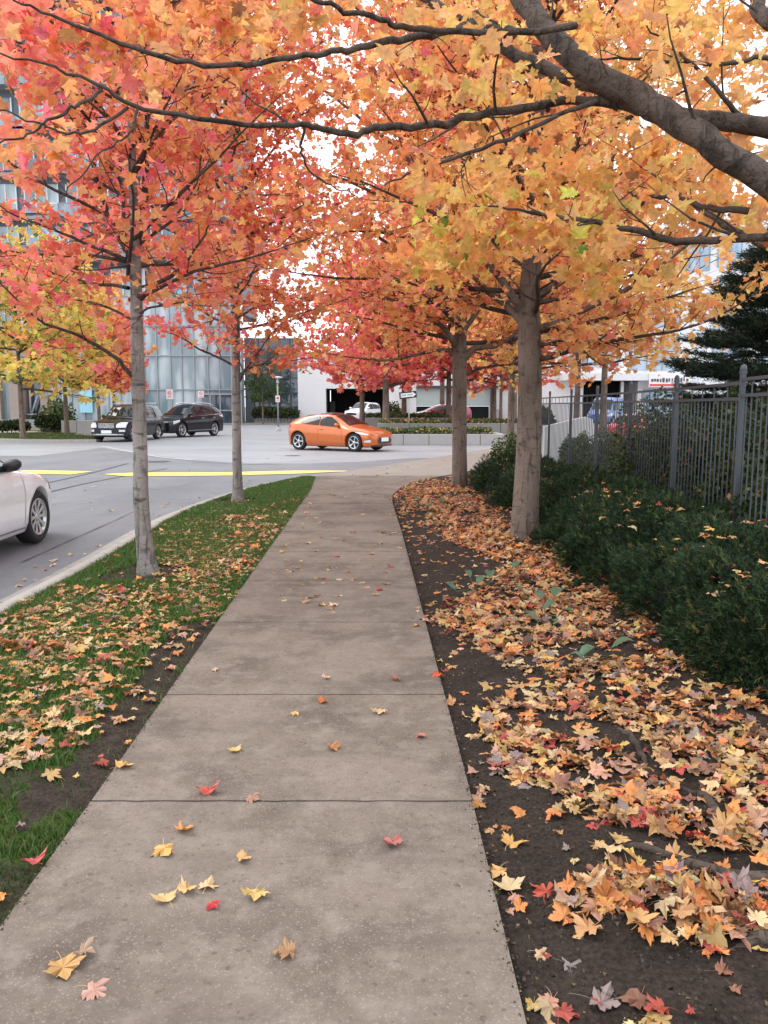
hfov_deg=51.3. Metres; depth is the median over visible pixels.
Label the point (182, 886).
fallen leaf
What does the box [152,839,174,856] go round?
fallen leaf
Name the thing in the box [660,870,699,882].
fallen leaf
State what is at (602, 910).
fallen leaf
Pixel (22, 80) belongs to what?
window
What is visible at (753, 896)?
fallen leaf
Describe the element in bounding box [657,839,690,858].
fallen leaf
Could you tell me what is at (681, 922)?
fallen leaf
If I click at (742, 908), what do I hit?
fallen leaf
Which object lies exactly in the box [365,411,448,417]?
planter plants
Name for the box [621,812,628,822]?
fallen leaf
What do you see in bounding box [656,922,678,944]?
fallen leaf
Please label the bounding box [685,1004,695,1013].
fallen leaf
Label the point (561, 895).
fallen leaf
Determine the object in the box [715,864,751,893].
fallen leaf
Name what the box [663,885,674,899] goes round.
fallen leaf
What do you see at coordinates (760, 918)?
fallen leaf
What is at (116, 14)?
window
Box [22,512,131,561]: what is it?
road crack
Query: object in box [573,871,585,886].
fallen leaf
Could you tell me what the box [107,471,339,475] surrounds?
yellow road line
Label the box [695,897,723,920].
fallen leaf
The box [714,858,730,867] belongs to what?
fallen leaf
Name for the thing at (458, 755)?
soil crumbs
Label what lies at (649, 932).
fallen leaf
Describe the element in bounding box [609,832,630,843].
fallen leaf
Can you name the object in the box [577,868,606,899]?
fallen leaf
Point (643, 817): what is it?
fallen leaf
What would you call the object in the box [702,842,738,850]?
fallen leaf
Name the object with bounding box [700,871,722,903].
fallen leaf
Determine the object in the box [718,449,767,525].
shrub
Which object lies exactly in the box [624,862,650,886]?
fallen leaf
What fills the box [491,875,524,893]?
fallen leaf
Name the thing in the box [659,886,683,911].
fallen leaf
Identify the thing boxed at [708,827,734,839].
fallen leaf
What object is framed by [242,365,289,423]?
green tree
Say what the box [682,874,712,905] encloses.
fallen leaf
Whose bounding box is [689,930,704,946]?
fallen leaf
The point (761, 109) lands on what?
sky
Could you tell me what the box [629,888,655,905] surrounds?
fallen leaf
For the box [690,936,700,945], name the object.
fallen leaf
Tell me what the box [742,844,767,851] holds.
fallen leaf
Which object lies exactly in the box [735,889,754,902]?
fallen leaf
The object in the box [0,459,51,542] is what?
white sedan
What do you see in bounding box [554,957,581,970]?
fallen leaf
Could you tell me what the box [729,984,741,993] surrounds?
fallen leaf
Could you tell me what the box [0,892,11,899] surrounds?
fallen leaf
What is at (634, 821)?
fallen leaf
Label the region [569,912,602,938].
fallen leaf
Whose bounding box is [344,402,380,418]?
white suv
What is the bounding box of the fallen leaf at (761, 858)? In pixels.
[747,848,767,864]
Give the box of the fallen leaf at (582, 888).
[575,884,587,893]
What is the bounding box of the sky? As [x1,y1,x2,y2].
[243,0,767,401]
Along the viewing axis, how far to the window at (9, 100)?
77.29 m
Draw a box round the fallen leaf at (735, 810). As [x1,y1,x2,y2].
[725,803,747,818]
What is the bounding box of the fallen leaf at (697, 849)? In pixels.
[692,845,706,853]
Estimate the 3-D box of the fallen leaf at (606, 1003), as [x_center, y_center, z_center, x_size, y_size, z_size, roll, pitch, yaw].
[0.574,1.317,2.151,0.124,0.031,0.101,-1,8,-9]
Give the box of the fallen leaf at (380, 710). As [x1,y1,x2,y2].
[370,707,387,713]
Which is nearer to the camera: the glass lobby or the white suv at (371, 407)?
the white suv at (371, 407)
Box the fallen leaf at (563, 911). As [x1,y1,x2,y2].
[548,899,582,925]
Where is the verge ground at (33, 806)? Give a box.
[0,499,255,924]
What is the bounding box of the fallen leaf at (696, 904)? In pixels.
[689,894,712,922]
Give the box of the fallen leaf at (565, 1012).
[553,1002,580,1023]
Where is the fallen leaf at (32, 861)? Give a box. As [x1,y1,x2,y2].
[19,846,47,864]
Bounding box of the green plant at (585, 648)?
[569,636,635,664]
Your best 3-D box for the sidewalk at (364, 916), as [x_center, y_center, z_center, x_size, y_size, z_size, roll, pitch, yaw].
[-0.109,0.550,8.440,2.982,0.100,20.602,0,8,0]
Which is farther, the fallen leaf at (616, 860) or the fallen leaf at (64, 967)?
the fallen leaf at (616, 860)
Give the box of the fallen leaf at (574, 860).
[569,857,579,864]
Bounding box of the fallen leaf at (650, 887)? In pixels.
[643,877,665,892]
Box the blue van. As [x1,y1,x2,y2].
[587,397,622,423]
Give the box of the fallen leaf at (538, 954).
[527,947,548,961]
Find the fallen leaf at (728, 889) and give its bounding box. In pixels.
[723,874,750,909]
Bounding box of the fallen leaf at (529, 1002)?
[525,997,538,1010]
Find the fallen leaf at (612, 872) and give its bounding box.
[602,864,614,875]
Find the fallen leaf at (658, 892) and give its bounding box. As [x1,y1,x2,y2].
[656,883,668,898]
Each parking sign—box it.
[166,389,172,409]
[198,391,203,403]
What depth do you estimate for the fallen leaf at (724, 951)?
2.34 m
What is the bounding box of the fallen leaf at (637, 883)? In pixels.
[628,878,644,893]
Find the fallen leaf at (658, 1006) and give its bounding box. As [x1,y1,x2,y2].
[643,992,675,1015]
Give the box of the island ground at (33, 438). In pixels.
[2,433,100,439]
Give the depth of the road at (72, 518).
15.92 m
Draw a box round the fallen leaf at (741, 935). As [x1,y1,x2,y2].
[727,929,751,951]
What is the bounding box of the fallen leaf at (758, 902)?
[755,887,767,911]
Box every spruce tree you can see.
[638,227,767,442]
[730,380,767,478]
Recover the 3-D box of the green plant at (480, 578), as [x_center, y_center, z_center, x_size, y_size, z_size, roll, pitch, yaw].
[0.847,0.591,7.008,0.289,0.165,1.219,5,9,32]
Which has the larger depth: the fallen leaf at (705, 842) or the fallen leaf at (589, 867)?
the fallen leaf at (705, 842)
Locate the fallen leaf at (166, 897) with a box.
[150,889,176,907]
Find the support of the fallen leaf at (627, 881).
on the planting bed soil
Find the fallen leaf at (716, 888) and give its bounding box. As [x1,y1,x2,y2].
[699,868,729,901]
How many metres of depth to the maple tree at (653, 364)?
23.25 m
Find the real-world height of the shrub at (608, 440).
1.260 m
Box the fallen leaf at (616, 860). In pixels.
[608,851,629,873]
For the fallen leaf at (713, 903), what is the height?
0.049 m
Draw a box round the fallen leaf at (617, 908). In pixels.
[611,903,619,913]
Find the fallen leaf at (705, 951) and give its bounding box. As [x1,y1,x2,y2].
[699,948,714,959]
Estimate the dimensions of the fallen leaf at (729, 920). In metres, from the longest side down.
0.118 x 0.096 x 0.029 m
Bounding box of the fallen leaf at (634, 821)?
[626,814,643,827]
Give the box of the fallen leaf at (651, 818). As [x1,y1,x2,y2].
[645,810,670,836]
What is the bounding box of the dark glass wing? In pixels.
[244,338,301,422]
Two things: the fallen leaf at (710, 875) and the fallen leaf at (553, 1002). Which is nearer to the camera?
the fallen leaf at (553, 1002)
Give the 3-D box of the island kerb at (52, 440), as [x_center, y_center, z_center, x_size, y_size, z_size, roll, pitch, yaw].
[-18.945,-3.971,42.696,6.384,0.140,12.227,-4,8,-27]
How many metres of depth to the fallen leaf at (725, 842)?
2.85 m
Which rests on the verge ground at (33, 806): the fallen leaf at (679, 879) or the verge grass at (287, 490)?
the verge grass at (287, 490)
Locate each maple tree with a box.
[0,0,348,576]
[0,0,767,949]
[0,216,123,438]
[4,248,130,433]
[61,259,157,419]
[62,0,395,501]
[82,305,149,405]
[245,0,767,542]
[282,0,695,486]
[284,245,426,421]
[323,235,446,419]
[340,260,454,414]
[345,0,541,403]
[370,301,517,419]
[388,3,658,422]
[421,172,628,443]
[422,296,581,418]
[451,294,557,418]
[468,135,726,418]
[546,0,750,433]
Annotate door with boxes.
[202,395,231,422]
[330,402,334,412]
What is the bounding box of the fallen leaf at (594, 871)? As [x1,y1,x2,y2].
[571,863,598,881]
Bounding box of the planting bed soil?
[392,474,767,1023]
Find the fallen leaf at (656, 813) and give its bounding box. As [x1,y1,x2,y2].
[638,805,666,819]
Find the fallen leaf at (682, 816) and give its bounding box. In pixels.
[678,811,687,823]
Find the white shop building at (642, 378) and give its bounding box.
[542,216,767,420]
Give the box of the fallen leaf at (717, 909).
[698,903,727,913]
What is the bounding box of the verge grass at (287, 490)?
[0,475,315,922]
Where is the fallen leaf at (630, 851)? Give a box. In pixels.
[623,847,645,870]
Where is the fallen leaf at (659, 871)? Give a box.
[653,861,665,881]
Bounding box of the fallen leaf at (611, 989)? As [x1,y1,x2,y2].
[601,986,613,994]
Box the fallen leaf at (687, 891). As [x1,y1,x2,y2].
[672,882,706,905]
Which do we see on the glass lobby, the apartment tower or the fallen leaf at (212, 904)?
the apartment tower
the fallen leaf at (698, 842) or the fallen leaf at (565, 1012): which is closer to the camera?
the fallen leaf at (565, 1012)
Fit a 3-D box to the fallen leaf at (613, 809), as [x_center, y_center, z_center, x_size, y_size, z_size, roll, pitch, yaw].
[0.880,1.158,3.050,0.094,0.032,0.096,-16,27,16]
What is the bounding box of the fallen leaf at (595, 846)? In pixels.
[591,840,603,848]
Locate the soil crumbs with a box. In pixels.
[0,519,528,1020]
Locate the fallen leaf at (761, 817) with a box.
[741,803,767,829]
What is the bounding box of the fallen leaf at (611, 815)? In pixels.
[598,812,627,827]
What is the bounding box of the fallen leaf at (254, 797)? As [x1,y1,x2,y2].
[243,792,259,802]
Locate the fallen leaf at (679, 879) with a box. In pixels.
[665,872,690,888]
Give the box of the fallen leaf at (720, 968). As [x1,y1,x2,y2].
[706,957,733,975]
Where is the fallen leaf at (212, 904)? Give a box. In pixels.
[207,900,220,910]
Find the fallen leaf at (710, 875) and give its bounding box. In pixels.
[701,867,716,877]
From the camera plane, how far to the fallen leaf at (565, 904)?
2.53 m
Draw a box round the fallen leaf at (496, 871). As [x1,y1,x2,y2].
[488,864,506,878]
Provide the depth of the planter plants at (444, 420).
39.82 m
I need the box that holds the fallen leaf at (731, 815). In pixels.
[726,813,742,822]
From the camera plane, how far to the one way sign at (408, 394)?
36.58 m
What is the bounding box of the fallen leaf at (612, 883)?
[611,877,616,888]
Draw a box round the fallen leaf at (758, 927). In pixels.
[749,924,763,931]
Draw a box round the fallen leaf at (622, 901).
[618,896,628,905]
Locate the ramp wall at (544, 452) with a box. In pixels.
[542,417,593,460]
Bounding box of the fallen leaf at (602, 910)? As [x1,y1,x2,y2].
[598,904,605,914]
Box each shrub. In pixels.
[38,394,77,431]
[389,401,400,413]
[467,449,564,493]
[485,462,599,508]
[489,432,516,462]
[528,475,696,547]
[539,462,651,524]
[542,407,556,424]
[549,485,753,588]
[558,430,599,465]
[581,424,623,470]
[604,397,670,476]
[604,508,767,622]
[606,385,707,497]
[635,391,728,488]
[653,539,767,700]
[658,385,762,501]
[692,388,767,506]
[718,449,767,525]
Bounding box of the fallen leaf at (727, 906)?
[724,898,757,909]
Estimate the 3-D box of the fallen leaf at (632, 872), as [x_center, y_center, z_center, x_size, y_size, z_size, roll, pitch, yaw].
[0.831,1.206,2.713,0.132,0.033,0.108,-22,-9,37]
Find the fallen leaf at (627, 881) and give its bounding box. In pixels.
[617,874,637,888]
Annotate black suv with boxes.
[91,403,163,441]
[161,402,222,436]
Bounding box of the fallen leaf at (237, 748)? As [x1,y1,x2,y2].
[228,744,240,750]
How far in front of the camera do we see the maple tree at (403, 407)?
45.88 m
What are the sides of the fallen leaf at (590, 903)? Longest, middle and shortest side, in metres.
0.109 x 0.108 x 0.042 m
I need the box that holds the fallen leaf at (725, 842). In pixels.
[715,825,741,845]
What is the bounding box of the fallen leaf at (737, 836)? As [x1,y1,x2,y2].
[718,828,750,842]
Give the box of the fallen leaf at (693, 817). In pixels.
[688,811,702,820]
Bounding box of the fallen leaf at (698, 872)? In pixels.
[690,864,714,874]
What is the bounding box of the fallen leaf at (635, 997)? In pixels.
[615,985,649,1009]
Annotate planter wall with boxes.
[61,420,94,435]
[365,418,447,427]
[378,423,516,438]
[391,432,505,444]
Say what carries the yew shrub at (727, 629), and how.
on the planting bed soil
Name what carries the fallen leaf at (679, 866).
on the fallen leaf
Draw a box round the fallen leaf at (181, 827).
[166,820,192,831]
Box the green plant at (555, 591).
[511,585,574,625]
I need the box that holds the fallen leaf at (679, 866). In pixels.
[663,858,685,880]
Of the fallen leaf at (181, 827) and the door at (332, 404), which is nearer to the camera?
the fallen leaf at (181, 827)
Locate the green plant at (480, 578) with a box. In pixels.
[442,561,521,591]
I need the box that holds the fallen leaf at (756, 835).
[741,830,763,840]
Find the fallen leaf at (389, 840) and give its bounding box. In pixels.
[383,832,405,848]
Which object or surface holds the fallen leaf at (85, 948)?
on the sidewalk at (364, 916)
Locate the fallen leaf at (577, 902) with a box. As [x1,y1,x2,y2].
[575,900,581,907]
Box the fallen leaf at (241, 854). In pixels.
[236,849,251,860]
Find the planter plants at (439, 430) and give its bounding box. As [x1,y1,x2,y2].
[380,425,492,433]
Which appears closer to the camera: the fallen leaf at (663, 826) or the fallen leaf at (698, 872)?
the fallen leaf at (698, 872)
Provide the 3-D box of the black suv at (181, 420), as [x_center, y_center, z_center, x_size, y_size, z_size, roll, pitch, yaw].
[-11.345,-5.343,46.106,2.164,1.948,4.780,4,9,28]
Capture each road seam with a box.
[51,463,127,481]
[53,468,166,490]
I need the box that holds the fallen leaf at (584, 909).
[581,900,604,916]
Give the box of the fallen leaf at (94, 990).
[78,978,109,1000]
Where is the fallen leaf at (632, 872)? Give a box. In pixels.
[630,857,647,873]
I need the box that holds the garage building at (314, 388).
[297,352,517,418]
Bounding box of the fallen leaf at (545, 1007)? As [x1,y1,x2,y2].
[530,989,561,1020]
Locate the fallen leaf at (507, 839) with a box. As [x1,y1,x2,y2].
[501,830,526,850]
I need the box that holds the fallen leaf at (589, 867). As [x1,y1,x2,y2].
[581,863,602,870]
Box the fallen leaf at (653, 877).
[647,875,674,884]
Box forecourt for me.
[223,421,289,424]
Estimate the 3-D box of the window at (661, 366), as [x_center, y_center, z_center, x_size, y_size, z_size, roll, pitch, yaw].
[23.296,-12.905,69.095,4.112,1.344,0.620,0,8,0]
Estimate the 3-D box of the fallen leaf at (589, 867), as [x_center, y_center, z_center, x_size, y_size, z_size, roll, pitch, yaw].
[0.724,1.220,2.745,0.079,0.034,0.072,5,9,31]
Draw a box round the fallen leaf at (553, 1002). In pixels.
[537,992,558,1007]
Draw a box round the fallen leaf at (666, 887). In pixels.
[644,874,670,888]
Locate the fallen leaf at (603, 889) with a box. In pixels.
[584,875,624,914]
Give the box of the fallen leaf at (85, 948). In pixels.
[64,936,95,955]
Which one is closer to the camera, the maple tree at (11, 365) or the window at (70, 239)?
the maple tree at (11, 365)
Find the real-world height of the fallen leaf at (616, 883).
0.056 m
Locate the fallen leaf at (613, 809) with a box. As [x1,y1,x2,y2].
[605,803,625,824]
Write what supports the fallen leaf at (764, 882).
on the planting bed soil
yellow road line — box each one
[21,470,91,473]
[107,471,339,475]
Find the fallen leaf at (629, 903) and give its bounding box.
[620,895,641,908]
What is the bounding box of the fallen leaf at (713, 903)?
[711,881,722,905]
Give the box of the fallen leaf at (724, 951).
[716,944,729,954]
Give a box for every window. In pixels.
[0,97,11,114]
[0,142,13,170]
[0,184,17,209]
[0,227,19,245]
[2,380,9,418]
[17,71,42,83]
[19,100,52,114]
[24,184,58,212]
[26,141,52,158]
[26,227,60,250]
[65,54,93,69]
[65,184,99,208]
[67,143,98,166]
[67,227,101,254]
[99,9,125,25]
[107,184,141,201]
[110,268,145,294]
[149,185,183,212]
[150,227,184,240]
[154,269,186,291]
[188,99,222,123]
[193,271,209,287]
[566,337,618,366]
[631,354,678,369]
[632,337,679,352]
[643,389,684,416]
[649,304,680,326]
[679,245,710,270]
[712,339,742,362]
[717,233,753,266]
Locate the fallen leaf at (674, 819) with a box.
[669,814,679,823]
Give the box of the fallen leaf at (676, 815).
[670,811,685,825]
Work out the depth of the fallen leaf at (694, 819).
2.99 m
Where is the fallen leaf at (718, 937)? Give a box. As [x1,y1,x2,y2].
[695,920,737,950]
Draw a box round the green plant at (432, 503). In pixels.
[412,497,444,509]
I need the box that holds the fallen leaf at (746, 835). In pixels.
[740,828,759,842]
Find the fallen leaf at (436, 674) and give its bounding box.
[432,671,443,676]
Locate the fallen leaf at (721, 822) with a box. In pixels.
[711,807,740,833]
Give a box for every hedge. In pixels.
[0,419,31,432]
[33,413,70,432]
[251,406,300,421]
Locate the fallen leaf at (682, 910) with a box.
[670,895,701,918]
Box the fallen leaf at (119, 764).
[113,760,132,767]
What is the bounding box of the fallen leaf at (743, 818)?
[736,811,746,824]
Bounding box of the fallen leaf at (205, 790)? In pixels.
[194,780,219,794]
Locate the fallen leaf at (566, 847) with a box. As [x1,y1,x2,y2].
[561,842,570,850]
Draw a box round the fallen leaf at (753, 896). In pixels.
[750,893,767,910]
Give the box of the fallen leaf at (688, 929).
[676,923,697,946]
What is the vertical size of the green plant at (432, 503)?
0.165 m
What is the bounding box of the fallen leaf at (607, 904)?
[596,894,615,917]
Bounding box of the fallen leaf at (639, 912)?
[620,906,658,929]
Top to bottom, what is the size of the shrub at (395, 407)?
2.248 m
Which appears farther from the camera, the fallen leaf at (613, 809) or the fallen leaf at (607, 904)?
the fallen leaf at (613, 809)
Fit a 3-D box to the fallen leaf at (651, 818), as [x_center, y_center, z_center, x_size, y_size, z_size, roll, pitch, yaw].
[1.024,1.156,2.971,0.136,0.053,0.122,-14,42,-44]
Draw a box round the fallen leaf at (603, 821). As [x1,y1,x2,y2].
[593,812,612,829]
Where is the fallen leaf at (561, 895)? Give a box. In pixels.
[554,880,575,907]
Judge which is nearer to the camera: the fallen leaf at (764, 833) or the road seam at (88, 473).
the fallen leaf at (764, 833)
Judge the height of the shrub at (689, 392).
1.904 m
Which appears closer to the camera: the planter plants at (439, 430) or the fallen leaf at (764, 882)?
the fallen leaf at (764, 882)
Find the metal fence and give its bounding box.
[541,364,767,527]
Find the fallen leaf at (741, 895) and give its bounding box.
[738,891,765,910]
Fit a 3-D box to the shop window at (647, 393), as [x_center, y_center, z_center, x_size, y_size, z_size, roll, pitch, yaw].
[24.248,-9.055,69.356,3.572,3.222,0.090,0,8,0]
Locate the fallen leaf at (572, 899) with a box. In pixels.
[566,894,578,902]
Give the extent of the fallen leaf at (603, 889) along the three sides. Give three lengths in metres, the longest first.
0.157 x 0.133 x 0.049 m
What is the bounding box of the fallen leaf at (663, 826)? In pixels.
[654,816,677,838]
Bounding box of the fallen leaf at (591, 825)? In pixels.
[586,822,596,828]
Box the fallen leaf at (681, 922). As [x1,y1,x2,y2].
[672,915,693,928]
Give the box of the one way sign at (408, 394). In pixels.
[399,391,416,433]
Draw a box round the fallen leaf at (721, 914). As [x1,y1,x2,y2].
[714,912,728,924]
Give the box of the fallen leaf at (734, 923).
[724,903,746,929]
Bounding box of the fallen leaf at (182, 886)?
[171,875,195,895]
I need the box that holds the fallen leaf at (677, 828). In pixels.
[663,821,686,834]
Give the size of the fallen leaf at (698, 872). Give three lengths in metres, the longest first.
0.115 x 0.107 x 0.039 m
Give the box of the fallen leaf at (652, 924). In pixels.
[632,913,664,929]
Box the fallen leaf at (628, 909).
[620,905,634,910]
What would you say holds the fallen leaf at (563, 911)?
on the planting bed soil
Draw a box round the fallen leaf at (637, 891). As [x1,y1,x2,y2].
[631,888,650,901]
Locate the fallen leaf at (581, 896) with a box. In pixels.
[575,888,587,901]
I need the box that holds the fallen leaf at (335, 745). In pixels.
[326,741,341,750]
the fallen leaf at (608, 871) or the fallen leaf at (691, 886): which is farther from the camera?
the fallen leaf at (608, 871)
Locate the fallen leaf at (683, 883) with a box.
[672,877,693,885]
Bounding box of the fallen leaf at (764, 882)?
[758,879,767,886]
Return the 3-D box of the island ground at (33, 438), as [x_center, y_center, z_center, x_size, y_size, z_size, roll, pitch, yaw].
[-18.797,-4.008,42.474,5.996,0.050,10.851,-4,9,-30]
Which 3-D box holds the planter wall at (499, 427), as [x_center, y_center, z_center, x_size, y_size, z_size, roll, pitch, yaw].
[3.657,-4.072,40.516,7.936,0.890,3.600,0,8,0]
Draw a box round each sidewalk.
[0,431,56,432]
[0,476,526,1023]
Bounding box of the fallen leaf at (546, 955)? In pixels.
[541,951,550,959]
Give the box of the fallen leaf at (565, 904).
[554,902,583,916]
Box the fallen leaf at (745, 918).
[722,915,747,923]
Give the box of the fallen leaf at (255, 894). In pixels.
[240,887,269,900]
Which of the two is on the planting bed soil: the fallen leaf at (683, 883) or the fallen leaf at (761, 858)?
the fallen leaf at (761, 858)
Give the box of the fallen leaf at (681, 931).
[677,926,687,937]
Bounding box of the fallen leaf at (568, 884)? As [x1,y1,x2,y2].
[557,870,575,892]
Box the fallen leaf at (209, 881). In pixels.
[198,875,218,891]
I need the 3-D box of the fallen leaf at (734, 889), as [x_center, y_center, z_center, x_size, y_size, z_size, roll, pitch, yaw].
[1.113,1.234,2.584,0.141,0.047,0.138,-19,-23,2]
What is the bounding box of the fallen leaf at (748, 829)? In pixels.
[735,823,754,838]
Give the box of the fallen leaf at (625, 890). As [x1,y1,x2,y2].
[618,878,640,896]
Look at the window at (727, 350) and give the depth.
68.73 m
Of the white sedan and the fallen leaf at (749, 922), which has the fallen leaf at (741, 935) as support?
the fallen leaf at (749, 922)
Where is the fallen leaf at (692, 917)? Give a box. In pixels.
[670,907,696,922]
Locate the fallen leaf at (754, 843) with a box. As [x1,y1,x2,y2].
[747,839,758,845]
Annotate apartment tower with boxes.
[0,0,256,321]
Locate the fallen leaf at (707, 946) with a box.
[697,927,727,953]
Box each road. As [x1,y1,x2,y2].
[0,425,699,462]
[0,448,428,599]
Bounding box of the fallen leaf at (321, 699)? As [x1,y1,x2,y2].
[318,696,327,702]
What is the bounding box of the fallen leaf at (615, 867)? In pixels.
[608,859,622,870]
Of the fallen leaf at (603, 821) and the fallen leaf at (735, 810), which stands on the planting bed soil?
the fallen leaf at (603, 821)
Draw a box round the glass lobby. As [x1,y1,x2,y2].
[0,295,244,422]
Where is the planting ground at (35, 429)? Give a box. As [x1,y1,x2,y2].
[10,428,40,430]
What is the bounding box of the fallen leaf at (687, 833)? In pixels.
[684,830,703,837]
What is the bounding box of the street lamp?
[272,376,282,430]
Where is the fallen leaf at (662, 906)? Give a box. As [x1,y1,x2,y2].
[653,893,683,919]
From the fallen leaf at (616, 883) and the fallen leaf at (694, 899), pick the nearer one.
the fallen leaf at (694, 899)
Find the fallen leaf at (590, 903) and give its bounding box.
[581,898,602,920]
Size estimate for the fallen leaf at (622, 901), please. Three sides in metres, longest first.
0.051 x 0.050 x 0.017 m
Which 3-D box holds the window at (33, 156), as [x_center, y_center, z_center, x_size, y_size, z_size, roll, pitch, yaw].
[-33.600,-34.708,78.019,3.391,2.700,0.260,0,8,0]
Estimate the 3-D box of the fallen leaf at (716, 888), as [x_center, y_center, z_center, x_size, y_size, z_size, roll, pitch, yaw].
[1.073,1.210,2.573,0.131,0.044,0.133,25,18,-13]
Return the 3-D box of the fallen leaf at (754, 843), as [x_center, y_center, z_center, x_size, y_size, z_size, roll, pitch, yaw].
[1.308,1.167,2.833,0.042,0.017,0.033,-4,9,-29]
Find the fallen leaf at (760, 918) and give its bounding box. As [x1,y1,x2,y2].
[747,907,767,926]
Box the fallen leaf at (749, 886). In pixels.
[740,876,758,899]
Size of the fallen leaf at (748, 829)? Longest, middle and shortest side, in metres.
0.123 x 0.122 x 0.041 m
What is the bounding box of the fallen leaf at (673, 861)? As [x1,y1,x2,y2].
[654,853,686,873]
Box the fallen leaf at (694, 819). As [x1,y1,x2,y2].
[680,816,701,824]
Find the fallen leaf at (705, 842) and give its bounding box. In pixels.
[703,839,720,845]
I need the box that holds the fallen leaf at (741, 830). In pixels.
[736,825,761,833]
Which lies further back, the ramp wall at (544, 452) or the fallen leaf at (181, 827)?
the ramp wall at (544, 452)
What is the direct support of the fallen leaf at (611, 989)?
on the planting bed soil
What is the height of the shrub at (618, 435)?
1.820 m
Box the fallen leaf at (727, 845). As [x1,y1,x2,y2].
[723,843,732,849]
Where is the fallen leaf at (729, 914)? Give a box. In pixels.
[723,897,744,923]
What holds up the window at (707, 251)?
in the white shop building at (642, 378)
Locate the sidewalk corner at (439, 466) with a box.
[320,446,542,476]
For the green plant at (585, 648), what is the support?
on the planting bed soil
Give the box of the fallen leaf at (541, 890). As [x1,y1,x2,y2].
[530,881,554,902]
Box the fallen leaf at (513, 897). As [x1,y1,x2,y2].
[508,893,522,903]
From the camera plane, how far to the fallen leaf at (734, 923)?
2.45 m
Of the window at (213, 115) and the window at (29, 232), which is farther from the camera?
the window at (29, 232)
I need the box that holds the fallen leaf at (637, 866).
[630,859,648,872]
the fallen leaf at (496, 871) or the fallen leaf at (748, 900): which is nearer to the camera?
the fallen leaf at (748, 900)
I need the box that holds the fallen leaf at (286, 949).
[273,937,302,959]
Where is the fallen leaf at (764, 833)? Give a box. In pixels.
[755,829,767,839]
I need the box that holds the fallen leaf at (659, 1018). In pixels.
[635,1011,671,1023]
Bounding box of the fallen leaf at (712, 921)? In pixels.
[705,911,735,948]
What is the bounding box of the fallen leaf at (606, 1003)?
[570,981,620,1011]
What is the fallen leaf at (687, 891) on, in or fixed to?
on the fallen leaf at (691, 886)
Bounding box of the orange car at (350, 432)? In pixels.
[289,413,391,451]
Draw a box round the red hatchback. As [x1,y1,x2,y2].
[415,404,470,418]
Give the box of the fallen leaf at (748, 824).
[742,822,758,830]
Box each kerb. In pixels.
[0,434,100,442]
[0,475,319,613]
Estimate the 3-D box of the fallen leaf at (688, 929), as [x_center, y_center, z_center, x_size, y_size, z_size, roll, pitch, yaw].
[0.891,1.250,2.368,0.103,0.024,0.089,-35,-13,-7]
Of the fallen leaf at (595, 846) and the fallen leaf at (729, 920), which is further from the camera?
the fallen leaf at (595, 846)
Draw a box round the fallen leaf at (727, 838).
[714,835,736,845]
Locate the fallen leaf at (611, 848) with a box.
[595,840,623,852]
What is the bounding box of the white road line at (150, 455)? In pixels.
[102,446,188,459]
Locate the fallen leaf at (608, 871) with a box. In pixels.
[598,867,611,879]
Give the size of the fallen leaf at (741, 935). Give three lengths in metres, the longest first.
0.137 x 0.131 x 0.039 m
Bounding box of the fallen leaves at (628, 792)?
[0,448,767,1023]
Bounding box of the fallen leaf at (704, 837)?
[694,829,708,840]
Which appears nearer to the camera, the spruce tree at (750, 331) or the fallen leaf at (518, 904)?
the fallen leaf at (518, 904)
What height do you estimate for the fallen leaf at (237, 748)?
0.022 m
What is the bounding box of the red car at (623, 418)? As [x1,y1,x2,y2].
[607,413,655,444]
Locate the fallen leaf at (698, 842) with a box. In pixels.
[688,838,702,845]
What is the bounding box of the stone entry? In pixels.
[0,372,54,427]
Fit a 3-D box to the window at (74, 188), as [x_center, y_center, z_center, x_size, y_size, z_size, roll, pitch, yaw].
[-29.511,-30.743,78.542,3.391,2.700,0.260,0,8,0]
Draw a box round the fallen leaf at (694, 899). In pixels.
[687,894,709,913]
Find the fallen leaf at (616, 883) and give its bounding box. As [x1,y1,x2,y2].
[611,876,632,890]
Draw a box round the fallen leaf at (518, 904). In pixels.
[507,894,527,911]
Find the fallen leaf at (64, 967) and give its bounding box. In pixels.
[42,953,86,979]
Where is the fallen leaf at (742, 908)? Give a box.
[722,897,747,912]
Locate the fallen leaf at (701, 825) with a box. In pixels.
[693,818,707,829]
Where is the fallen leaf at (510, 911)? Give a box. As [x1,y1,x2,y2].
[505,907,514,914]
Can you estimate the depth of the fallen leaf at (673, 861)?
2.70 m
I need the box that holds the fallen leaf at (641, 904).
[634,899,653,910]
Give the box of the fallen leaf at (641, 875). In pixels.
[631,868,644,880]
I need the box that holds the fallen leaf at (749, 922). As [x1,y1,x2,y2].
[730,910,755,928]
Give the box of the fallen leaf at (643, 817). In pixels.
[638,804,656,827]
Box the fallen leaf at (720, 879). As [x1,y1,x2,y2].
[716,871,732,884]
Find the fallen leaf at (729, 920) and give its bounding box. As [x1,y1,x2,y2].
[708,909,735,926]
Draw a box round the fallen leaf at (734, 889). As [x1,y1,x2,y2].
[721,885,737,898]
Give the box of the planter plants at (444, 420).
[377,417,516,423]
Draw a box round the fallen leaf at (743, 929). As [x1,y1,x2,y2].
[736,926,749,931]
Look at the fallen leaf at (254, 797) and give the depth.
3.28 m
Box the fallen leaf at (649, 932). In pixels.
[629,919,661,945]
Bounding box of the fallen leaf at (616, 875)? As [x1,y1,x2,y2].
[604,864,620,881]

